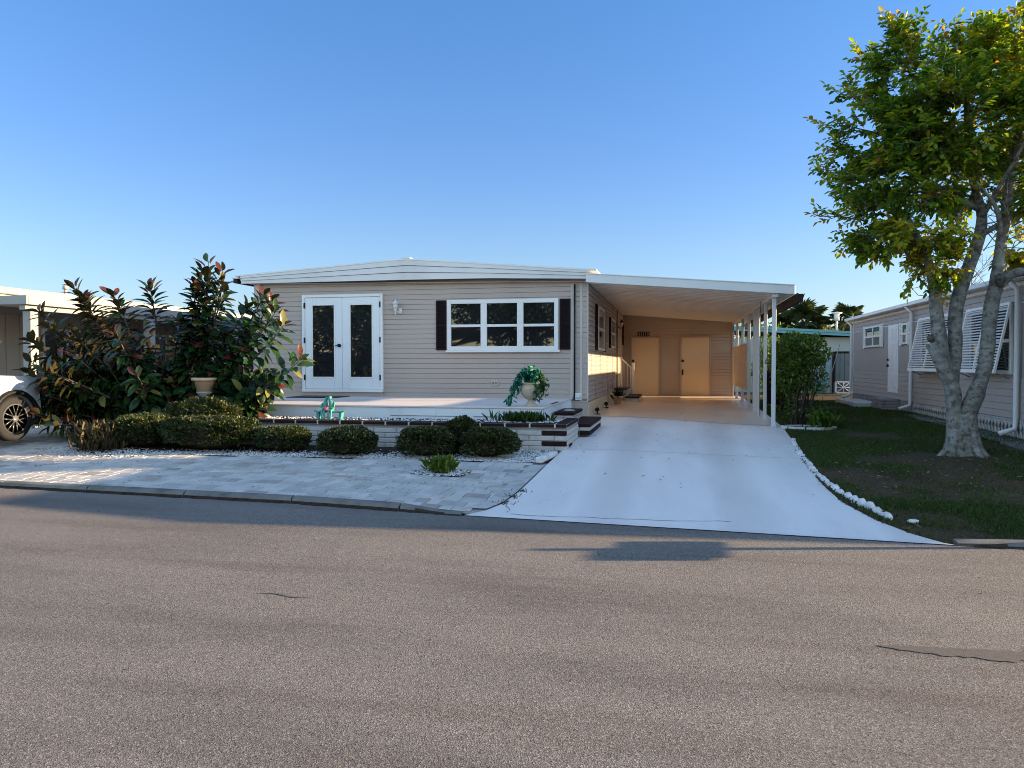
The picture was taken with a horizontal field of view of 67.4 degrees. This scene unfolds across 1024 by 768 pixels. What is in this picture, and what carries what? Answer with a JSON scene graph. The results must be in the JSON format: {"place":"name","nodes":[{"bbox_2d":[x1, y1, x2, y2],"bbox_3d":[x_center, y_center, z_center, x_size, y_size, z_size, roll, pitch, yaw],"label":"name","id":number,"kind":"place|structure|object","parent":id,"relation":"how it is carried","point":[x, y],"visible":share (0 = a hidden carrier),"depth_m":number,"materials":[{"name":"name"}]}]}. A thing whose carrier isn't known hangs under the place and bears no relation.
{"place":"outdoors","nodes":[
{"label":"outdoors","id":0,"kind":"place"},
{"bbox_2d":[72,443,558,462],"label":"bed soil","id":1,"kind":"structure","parent":0,"point":[176,447],"depth_m":12.59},
{"bbox_2d":[108,411,176,447],"bbox_3d":[-6.319,0.790,13.186,1.294,0.636,1.123,0,2,12],"label":"hedge bush","id":2,"kind":"object","parent":1,"relation":"on","point":[142,430],"visible":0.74,"depth_m":12.82,"materials":[{"name":"green plant"}]},
{"bbox_2d":[13,253,315,440],"bbox_3d":[-6.622,-0.663,14.540,6.239,3.662,3.173,0,2,12],"label":"rubber tree","id":3,"kind":"object","parent":1,"relation":"on","point":[89,384],"visible":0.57,"depth_m":14.29,"materials":[{"name":"green plant"}]},
{"bbox_2d":[162,395,244,416],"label":"hedge bush","id":4,"kind":"object","parent":1,"relation":"on","point":[205,405],"visible":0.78,"depth_m":13.56,"materials":[{"name":"green plant"}]},
{"bbox_2d":[156,414,261,449],"bbox_3d":[-5.010,0.804,12.799,1.884,0.632,1.144,0,2,12],"label":"hedge bush","id":5,"kind":"object","parent":1,"relation":"on","point":[211,432],"visible":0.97,"depth_m":12.48,"materials":[{"name":"green plant"}]},
{"bbox_2d":[254,424,312,450],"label":"hedge bush","id":6,"kind":"object","parent":1,"relation":"on","point":[284,438],"visible":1,"depth_m":12.37,"materials":[{"name":"green plant"}]},
{"bbox_2d":[314,424,378,454],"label":"hedge bush","id":7,"kind":"object","parent":1,"relation":"on","point":[345,439],"visible":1,"depth_m":11.82,"materials":[{"name":"green plant"}]},
{"bbox_2d":[242,416,577,450],"bbox_3d":[-2.828,0.895,13.660,7.883,0.605,1.545,0,2,12],"label":"brick planter","id":8,"kind":"object","parent":1,"relation":"on","point":[562,435],"visible":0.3,"depth_m":12.70,"materials":[{"name":"white brick"}]},
{"bbox_2d":[191,377,216,396],"bbox_3d":[-5.716,0.266,14.298,0.480,0.770,0.480,0,2,12],"label":"flower pot","id":9,"kind":"object","parent":8,"relation":"on","point":[204,386],"visible":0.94,"depth_m":14.15,"materials":[{"name":"ceramic"}]},
{"bbox_2d":[314,396,344,419],"bbox_3d":[-3.264,0.424,13.716,0.583,0.429,0.204,0,2,12],"label":"garden statue","id":10,"kind":"object","parent":8,"relation":"on","point":[325,408],"visible":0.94,"depth_m":13.69,"materials":[{"name":"paint"}]},
{"bbox_2d":[251,415,561,422],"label":"planter gravel","id":11,"kind":"structure","parent":8,"relation":"in","point":[489,420],"depth_m":13.94,"materials":[{"name":"white gravel"}]},
{"bbox_2d":[482,409,556,422],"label":"planter weeds","id":12,"kind":"object","parent":8,"relation":"in","point":[522,416],"visible":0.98,"depth_m":13.27,"materials":[{"name":"green plant"}]},
{"bbox_2d":[394,425,458,456],"bbox_3d":[-1.306,0.881,11.870,1.027,0.511,0.907,0,2,12],"label":"hedge bush","id":13,"kind":"object","parent":1,"relation":"on","point":[424,440],"visible":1,"depth_m":11.61,"materials":[{"name":"green plant"}]},
{"bbox_2d":[445,415,476,452],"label":"hedge bush","id":14,"kind":"object","parent":1,"relation":"on","point":[457,426],"visible":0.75,"depth_m":11.98,"materials":[{"name":"green plant"}]},
{"bbox_2d":[458,426,523,456],"bbox_3d":[-0.334,0.884,11.660,0.993,0.502,0.870,0,2,12],"label":"hedge bush","id":15,"kind":"object","parent":1,"relation":"on","point":[486,441],"visible":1,"depth_m":11.42,"materials":[{"name":"green plant"}]},
{"bbox_2d":[535,451,557,462],"bbox_3d":[0.517,1.078,11.373,0.100,0.085,0.900,0,2,18],"label":"edging block","id":16,"kind":"object","parent":1,"relation":"on","point":[545,457],"depth_m":11.18,"materials":[{"name":"white paint"}]},
{"bbox_2d":[267,396,571,419],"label":"raised deck","id":17,"kind":"structure","parent":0,"point":[409,407],"depth_m":14.66,"materials":[{"name":"paint"}]},
{"bbox_2d":[286,395,349,397],"bbox_3d":[-4.513,0.297,17.924,1.200,0.016,0.850,0,2,12],"label":"doormat","id":18,"kind":"object","parent":17,"relation":"on","point":[305,396],"visible":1,"depth_m":17.86,"materials":[{"name":"black rubber"}]},
{"bbox_2d":[520,382,539,405],"bbox_3d":[0.348,0.188,14.107,0.430,0.435,0.435,0,2,12],"label":"urn","id":19,"kind":"object","parent":17,"relation":"on","point":[527,390],"visible":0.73,"depth_m":13.96,"materials":[{"name":"stone"}]},
{"bbox_2d":[503,365,549,405],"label":"draped plant","id":20,"kind":"object","parent":19,"relation":"on","point":[529,375],"visible":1,"depth_m":13.98,"materials":[{"name":"teal plant"}]},
{"bbox_2d":[0,488,1023,767],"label":"road","id":21,"kind":"structure","parent":0,"point":[382,638],"depth_m":4.42,"materials":[{"name":"grey asphalt"}]},
{"bbox_2d":[274,593,311,597],"bbox_3d":[-1.570,1.459,5.309,0.428,0.001,0.044,1,2,20],"label":"road crack","id":22,"kind":"object","parent":21,"relation":"on","point":[290,596],"visible":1,"depth_m":5.29,"materials":[{"name":"asphalt"}]},
{"bbox_2d":[0,487,1023,548],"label":"gutter grit","id":23,"kind":"object","parent":21,"relation":"on","point":[484,516],"visible":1,"depth_m":8.27,"materials":[{"name":"grey gravel"}]},
{"bbox_2d":[878,645,1023,661],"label":"road stain","id":24,"kind":"object","parent":21,"relation":"on","point":[1005,655],"visible":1,"depth_m":4.25,"materials":[{"name":"asphalt"}]},
{"bbox_2d":[0,0,1023,338],"label":"sky","id":25,"kind":"structure","parent":0,"point":[141,140],"materials":[{"name":"blue"}]},
{"bbox_2d":[467,396,952,544],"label":"driveway","id":26,"kind":"structure","parent":0,"point":[765,490],"depth_m":9.43,"materials":[{"name":"white concrete"}]},
{"bbox_2d":[553,408,582,419],"bbox_3d":[1.116,0.698,15.166,0.395,0.358,1.415,0,2,12],"label":"brick step","id":27,"kind":"object","parent":26,"relation":"on","point":[561,414],"visible":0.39,"depth_m":14.52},
{"bbox_2d":[578,416,600,435],"bbox_3d":[1.411,0.789,14.681,0.405,0.207,2.045,0,2,12],"label":"brick step","id":28,"kind":"object","parent":26,"relation":"on","point":[588,425],"visible":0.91,"depth_m":14.10,"materials":[{"name":"brown brick"}]},
{"bbox_2d":[506,494,730,521],"bbox_3d":[1.125,1.331,8.450,2.403,0.066,1.235,0,2,12],"label":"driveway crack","id":29,"kind":"object","parent":26,"relation":"on","point":[593,517],"visible":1,"depth_m":7.86,"materials":[{"name":"concrete"}]},
{"bbox_2d":[592,396,776,425],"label":"carport slab","id":30,"kind":"structure","parent":26,"relation":"on","point":[725,409],"depth_m":20.34,"materials":[{"name":"beige paint"}]},
{"bbox_2d":[610,388,624,403],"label":"potted plant","id":31,"kind":"object","parent":30,"relation":"on","point":[618,396],"visible":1,"depth_m":22.48,"materials":[{"name":"ceramic"}]},
{"bbox_2d":[614,356,641,401],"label":"entry steps","id":32,"kind":"structure","parent":30,"relation":"on","point":[629,397],"depth_m":25.67,"materials":[{"name":"concrete"}]},
{"bbox_2d":[586,273,804,426],"bbox_3d":[5.121,-0.912,22.486,4.550,3.370,12.650,0,2,12],"label":"carport","id":33,"kind":"object","parent":30,"relation":"on","point":[747,305],"visible":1,"depth_m":18.96,"materials":[{"name":"white metal"}]},
{"bbox_2d":[576,408,813,494],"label":"fallen leaves","id":34,"kind":"object","parent":26,"relation":"on","point":[669,458],"visible":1,"depth_m":11.81,"materials":[{"name":"brown plant"}]},
{"bbox_2d":[462,392,1023,544],"bbox_3d":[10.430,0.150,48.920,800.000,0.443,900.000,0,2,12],"label":"ground","id":35,"kind":"structure","parent":0,"point":[948,464],"depth_m":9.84,"materials":[{"name":"green plant"}]},
{"bbox_2d":[0,285,253,427],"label":"cream house","id":36,"kind":"structure","parent":35,"relation":"on","point":[15,324],"depth_m":18.58,"materials":[{"name":"white paint"}]},
{"bbox_2d":[41,328,90,364],"bbox_3d":[-11.613,-0.918,20.047,0.075,1.000,1.600,0,2,12],"label":"window","id":37,"kind":"structure","parent":36,"relation":"in","point":[46,337],"depth_m":19.63,"materials":[{"name":"white paint"}]},
{"bbox_2d":[131,333,166,361],"bbox_3d":[-10.945,-0.999,23.175,0.075,1.000,1.600,0,2,12],"label":"window","id":38,"kind":"structure","parent":36,"relation":"in","point":[156,336],"depth_m":23.62,"materials":[{"name":"white paint"}]},
{"bbox_2d":[0,480,462,514],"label":"kerb","id":39,"kind":"structure","parent":35,"relation":"on","point":[357,503],"depth_m":9.10,"materials":[{"name":"concrete"}]},
{"bbox_2d":[0,413,560,513],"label":"forecourt paving","id":40,"kind":"structure","parent":35,"relation":"on","point":[320,477],"depth_m":10.45,"materials":[{"name":"grey stone"}]},
{"bbox_2d":[0,376,43,440],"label":"parked car","id":41,"kind":"object","parent":40,"relation":"on","point":[19,399],"visible":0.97,"depth_m":13.40,"materials":[{"name":"white paint"}]},
{"bbox_2d":[5,455,487,494],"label":"fallen leaves","id":42,"kind":"object","parent":40,"relation":"on","point":[214,476],"visible":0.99,"depth_m":10.30,"materials":[{"name":"brown plant"}]},
{"bbox_2d":[415,470,469,476],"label":"island soil","id":43,"kind":"structure","parent":40,"relation":"on","point":[440,472],"depth_m":10.36,"materials":[{"name":"brown soil"}]},
{"bbox_2d":[31,447,549,475],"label":"pebbles","id":44,"kind":"object","parent":43,"relation":"on","point":[519,456],"visible":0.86,"depth_m":12.03,"materials":[{"name":"white gravel"}]},
{"bbox_2d":[65,417,129,452],"bbox_3d":[-6.892,0.836,12.871,1.078,0.580,1.104,-1,2,-31],"label":"dry grass clump","id":45,"kind":"object","parent":44,"relation":"on","point":[97,434],"visible":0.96,"depth_m":12.61,"materials":[{"name":"plant"}]},
{"bbox_2d":[497,453,512,456],"bbox_3d":[-0.133,1.086,11.666,0.317,0.061,0.193,0,2,12],"label":"stepping stone","id":46,"kind":"object","parent":44,"relation":"on","point":[506,454],"visible":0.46,"depth_m":11.59,"materials":[{"name":"stone"}]},
{"bbox_2d":[419,453,459,472],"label":"shrub","id":47,"kind":"object","parent":43,"relation":"on","point":[444,464],"visible":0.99,"depth_m":10.33,"materials":[{"name":"green plant"}]},
{"bbox_2d":[469,465,542,508],"bbox_3d":[0.032,1.250,9.595,0.297,0.138,2.605,0,2,16],"label":"forecourt edging","id":48,"kind":"object","parent":40,"relation":"on","point":[501,495],"visible":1,"depth_m":9.39,"materials":[{"name":"concrete"}]},
{"bbox_2d":[232,257,733,415],"bbox_3d":[0.761,-1.169,24.304,12.780,3.882,13.900,0,2,12],"label":"mobile home","id":49,"kind":"object","parent":35,"relation":"on","point":[406,327],"visible":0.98,"depth_m":18.22,"materials":[{"name":"beige plastic"}]},
{"bbox_2d":[303,297,342,388],"bbox_3d":[-4.584,-0.985,18.570,0.997,2.200,0.131,0,2,12],"label":"door","id":50,"kind":"structure","parent":49,"relation":"in","point":[323,316],"depth_m":18.60,"materials":[{"name":"white paint"}]},
{"bbox_2d":[342,297,380,388],"bbox_3d":[-3.597,-0.980,18.393,0.995,2.200,0.067,0,2,12],"label":"door","id":51,"kind":"structure","parent":49,"relation":"in","point":[361,339],"depth_m":18.40,"materials":[{"name":"white paint"}]},
{"bbox_2d":[446,298,559,351],"bbox_3d":[-0.228,-1.342,17.669,2.690,1.220,0.092,0,2,12],"label":"window","id":52,"kind":"structure","parent":49,"relation":"in","point":[531,324],"depth_m":17.66,"materials":[{"name":"white paint"}]},
{"bbox_2d":[598,306,605,350],"bbox_3d":[2.326,-1.429,20.077,0.075,1.100,1.800,0,2,12],"label":"window","id":53,"kind":"structure","parent":49,"relation":"in","point":[601,312],"depth_m":20.16,"materials":[{"name":"white paint"}]},
{"bbox_2d":[611,318,615,348],"bbox_3d":[3.129,-1.556,23.840,0.075,0.880,1.500,0,2,12],"label":"window","id":54,"kind":"structure","parent":49,"relation":"in","point":[613,323],"depth_m":24.04,"materials":[{"name":"white paint"}]},
{"bbox_2d":[632,338,658,395],"bbox_3d":[4.951,-0.618,28.552,0.982,2.190,0.095,0,2,12],"label":"door","id":55,"kind":"structure","parent":49,"relation":"in","point":[645,351],"depth_m":28.55,"materials":[{"name":"brown paint"}]},
{"bbox_2d":[681,337,708,395],"bbox_3d":[6.721,-0.608,28.174,0.982,2.190,0.095,0,2,12],"label":"door","id":56,"kind":"structure","parent":49,"relation":"in","point":[695,351],"depth_m":28.17,"materials":[{"name":"brown paint"}]},
{"bbox_2d":[492,439,926,535],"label":"edge weeds","id":57,"kind":"object","parent":35,"relation":"on","point":[852,505],"visible":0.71,"depth_m":8.57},
{"bbox_2d":[734,322,793,337],"bbox_3d":[13.228,-1.618,40.209,3.835,3.570,3.980,1,2,41],"label":"background tree","id":58,"kind":"object","parent":35,"relation":"on","point":[767,326],"visible":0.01,"depth_m":39.48,"materials":[{"name":"green plant"}]},
{"bbox_2d":[750,331,780,396],"bbox_3d":[8.742,-0.643,25.966,1.378,2.373,2.004,0,2,12],"label":"leafy shrub","id":59,"kind":"object","parent":35,"relation":"on","point":[761,363],"visible":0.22,"depth_m":25.90,"materials":[{"name":"green plant"}]},
{"bbox_2d":[767,370,782,404],"bbox_3d":[7.772,0.103,22.739,0.560,1.020,0.580,0,2,12],"label":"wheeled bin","id":60,"kind":"object","parent":35,"relation":"on","point":[769,392],"visible":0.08,"depth_m":22.53,"materials":[{"name":"black plastic"}]},
{"bbox_2d":[767,330,802,409],"bbox_3d":[7.462,-0.358,20.724,1.059,2.191,1.583,0,2,12],"label":"leafy shrub","id":61,"kind":"object","parent":35,"relation":"on","point":[784,403],"visible":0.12,"depth_m":20.69,"materials":[{"name":"green plant"}]},
{"bbox_2d":[734,325,852,392],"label":"teal roof house","id":62,"kind":"structure","parent":35,"relation":"on","point":[835,339],"depth_m":31.84,"materials":[{"name":"paint"}]},
{"bbox_2d":[832,312,841,329],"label":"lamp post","id":63,"kind":"object","parent":62,"relation":"on","point":[836,316],"visible":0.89,"depth_m":43.90,"materials":[{"name":"white metal"}]},
{"bbox_2d":[835,353,849,380],"bbox_3d":[14.288,-0.453,31.680,1.790,1.630,0.050,0,2,12],"label":"door","id":64,"kind":"structure","parent":62,"relation":"in","point":[841,370],"depth_m":31.78,"materials":[{"name":"white wood"}]},
{"bbox_2d":[764,331,833,426],"bbox_3d":[6.249,-0.110,16.777,1.394,2.135,1.346,0,2,12],"label":"leafy shrub","id":65,"kind":"object","parent":35,"relation":"on","point":[796,367],"visible":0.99,"depth_m":16.53,"materials":[{"name":"green plant"}]},
{"bbox_2d":[771,297,834,329],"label":"fan palm","id":66,"kind":"object","parent":35,"relation":"on","point":[807,311],"visible":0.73,"depth_m":44.54,"materials":[{"name":"green plant"}]},
{"bbox_2d":[781,425,836,430],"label":"edging stones","id":67,"kind":"object","parent":35,"relation":"on","point":[809,428],"visible":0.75,"depth_m":15.94,"materials":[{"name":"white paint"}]},
{"bbox_2d":[820,478,829,483],"bbox_3d":[3.949,1.230,9.685,0.086,0.083,0.241,0,2,12],"label":"edging stone","id":68,"kind":"object","parent":35,"relation":"on","point":[825,479],"visible":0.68,"depth_m":9.64,"materials":[{"name":"white stone"}]},
{"bbox_2d":[805,408,846,427],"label":"broad leaf plant","id":69,"kind":"object","parent":35,"relation":"on","point":[822,419],"visible":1,"depth_m":15.87,"materials":[{"name":"green plant"}]},
{"bbox_2d":[820,325,843,330],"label":"background tree","id":70,"kind":"object","parent":35,"relation":"on","point":[829,327],"visible":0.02,"depth_m":43.09,"materials":[{"name":"green plant"}]},
{"bbox_2d":[831,484,839,489],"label":"edging stone","id":71,"kind":"object","parent":35,"relation":"on","point":[834,486],"visible":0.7,"depth_m":9.15,"materials":[{"name":"white stone"}]},
{"bbox_2d":[835,489,843,494],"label":"edging stone","id":72,"kind":"object","parent":35,"relation":"on","point":[840,491],"visible":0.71,"depth_m":8.95,"materials":[{"name":"white stone"}]},
{"bbox_2d":[834,381,848,393],"bbox_3d":[12.662,0.125,29.419,0.622,0.498,0.400,0,2,12],"label":"lattice planter","id":73,"kind":"object","parent":35,"relation":"on","point":[841,387],"visible":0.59,"depth_m":29.26,"materials":[{"name":"white paint"}]},
{"bbox_2d":[828,302,863,330],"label":"fan palm","id":74,"kind":"object","parent":35,"relation":"on","point":[847,311],"visible":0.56,"depth_m":44.40,"materials":[{"name":"green plant"}]},
{"bbox_2d":[844,492,851,498],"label":"edging stone","id":75,"kind":"object","parent":35,"relation":"on","point":[847,494],"visible":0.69,"depth_m":8.74,"materials":[{"name":"white stone"}]},
{"bbox_2d":[835,398,871,406],"bbox_3d":[10.089,0.556,22.512,0.648,0.150,2.592,0,2,12],"label":"block step","id":76,"kind":"object","parent":35,"relation":"on","point":[858,402],"visible":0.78,"depth_m":21.85,"materials":[{"name":"concrete"}]},
{"bbox_2d":[849,495,858,502],"bbox_3d":[3.829,1.297,8.597,0.086,0.106,0.177,0,2,12],"label":"edging stone","id":77,"kind":"object","parent":35,"relation":"on","point":[854,497],"visible":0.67,"depth_m":8.55,"materials":[{"name":"white stone"}]},
{"bbox_2d":[857,498,865,505],"bbox_3d":[3.820,1.302,8.392,0.086,0.115,0.153,0,1,1],"label":"edging stone","id":78,"kind":"object","parent":35,"relation":"on","point":[861,501],"visible":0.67,"depth_m":8.36,"materials":[{"name":"white stone"}]},
{"bbox_2d":[864,501,875,509],"bbox_3d":[3.824,1.310,8.209,0.085,0.109,0.174,0,1,2],"label":"edging stone","id":79,"kind":"object","parent":35,"relation":"on","point":[869,504],"visible":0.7,"depth_m":8.17,"materials":[{"name":"white stone"}]},
{"bbox_2d":[872,507,881,514],"bbox_3d":[3.807,1.329,8.010,0.082,0.099,0.147,0,1,-4],"label":"edging stone","id":80,"kind":"object","parent":35,"relation":"on","point":[878,510],"visible":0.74,"depth_m":7.97,"materials":[{"name":"white stone"}]},
{"bbox_2d":[871,397,898,409],"bbox_3d":[9.945,0.529,20.496,0.409,0.306,1.192,0,2,12],"label":"block step","id":81,"kind":"object","parent":35,"relation":"on","point":[882,403],"visible":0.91,"depth_m":19.95,"materials":[{"name":"grey concrete"}]},
{"bbox_2d":[879,512,892,519],"bbox_3d":[3.815,1.351,7.833,0.085,0.092,0.170,0,2,-10],"label":"edging stone","id":82,"kind":"object","parent":35,"relation":"on","point":[887,514],"visible":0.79,"depth_m":7.79,"materials":[{"name":"white stone"}]},
{"bbox_2d":[907,519,918,523],"bbox_3d":[3.958,1.355,7.577,0.099,0.048,0.078,0,2,-11],"label":"loose stone","id":83,"kind":"object","parent":35,"relation":"on","point":[913,521],"visible":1,"depth_m":7.55,"materials":[{"name":"white stone"}]},
{"bbox_2d":[803,0,1023,457],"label":"shade tree","id":84,"kind":"object","parent":35,"relation":"on","point":[924,144],"visible":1,"depth_m":11.31,"materials":[{"name":"green plant"}]},
{"bbox_2d":[811,435,1022,529],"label":"fallen leaves","id":85,"kind":"object","parent":35,"relation":"on","point":[920,471],"visible":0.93,"depth_m":10.23,"materials":[{"name":"brown plant"}]},
{"bbox_2d":[842,276,1023,439],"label":"neighbour house","id":86,"kind":"structure","parent":35,"relation":"on","point":[890,356],"depth_m":17.37,"materials":[{"name":"beige"}]},
{"bbox_2d":[864,325,880,347],"bbox_3d":[10.636,-1.395,22.626,0.075,0.620,1.850,0,2,12],"label":"window","id":87,"kind":"structure","parent":86,"relation":"in","point":[872,333],"depth_m":22.60,"materials":[{"name":"white paint"}]},
{"bbox_2d":[886,324,898,392],"bbox_3d":[10.170,-0.681,20.545,0.076,1.820,0.950,0,2,12],"label":"door","id":88,"kind":"structure","parent":86,"relation":"in","point":[893,330],"depth_m":20.44,"materials":[{"name":"white paint"}]},
{"bbox_2d":[901,323,907,344],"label":"window","id":89,"kind":"structure","parent":86,"relation":"in","point":[904,326],"depth_m":19.50,"materials":[{"name":"white paint"}]},
{"bbox_2d":[920,317,947,371],"bbox_3d":[9.446,-0.861,17.074,0.046,1.200,2.150,0,2,12],"label":"window","id":90,"kind":"structure","parent":86,"relation":"in","point":[946,317],"depth_m":17.84,"materials":[{"name":"white paint"}]},
{"bbox_2d":[969,305,1013,374],"bbox_3d":[8.830,-0.787,14.190,0.046,1.200,1.910,0,2,12],"label":"window","id":91,"kind":"structure","parent":86,"relation":"in","point":[1005,363],"depth_m":13.58,"materials":[{"name":"white paint"}]},
{"bbox_2d":[953,539,1023,547],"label":"kerb","id":92,"kind":"structure","parent":35,"relation":"on","point":[1010,543],"depth_m":6.78,"materials":[{"name":"concrete"}]},
{"bbox_2d":[815,345,839,392],"bbox_3d":[12.968,-0.628,31.523,1.120,2.023,0.523,0,1,5],"label":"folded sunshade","id":93,"kind":"object","parent":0,"point":[820,388],"visible":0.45,"depth_m":31.50,"materials":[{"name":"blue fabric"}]},
{"bbox_2d":[910,252,992,284],"bbox_3d":[17.294,-2.373,30.235,3.378,5.583,6.304,1,2,29],"label":"bare tree","id":94,"kind":"object","parent":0,"point":[981,271],"visible":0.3,"depth_m":28.30,"materials":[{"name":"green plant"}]},
{"bbox_2d":[904,414,1023,449],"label":"side path","id":95,"kind":"structure","parent":0,"point":[1017,446],"depth_m":13.14,"materials":[{"name":"concrete"}]}
]}

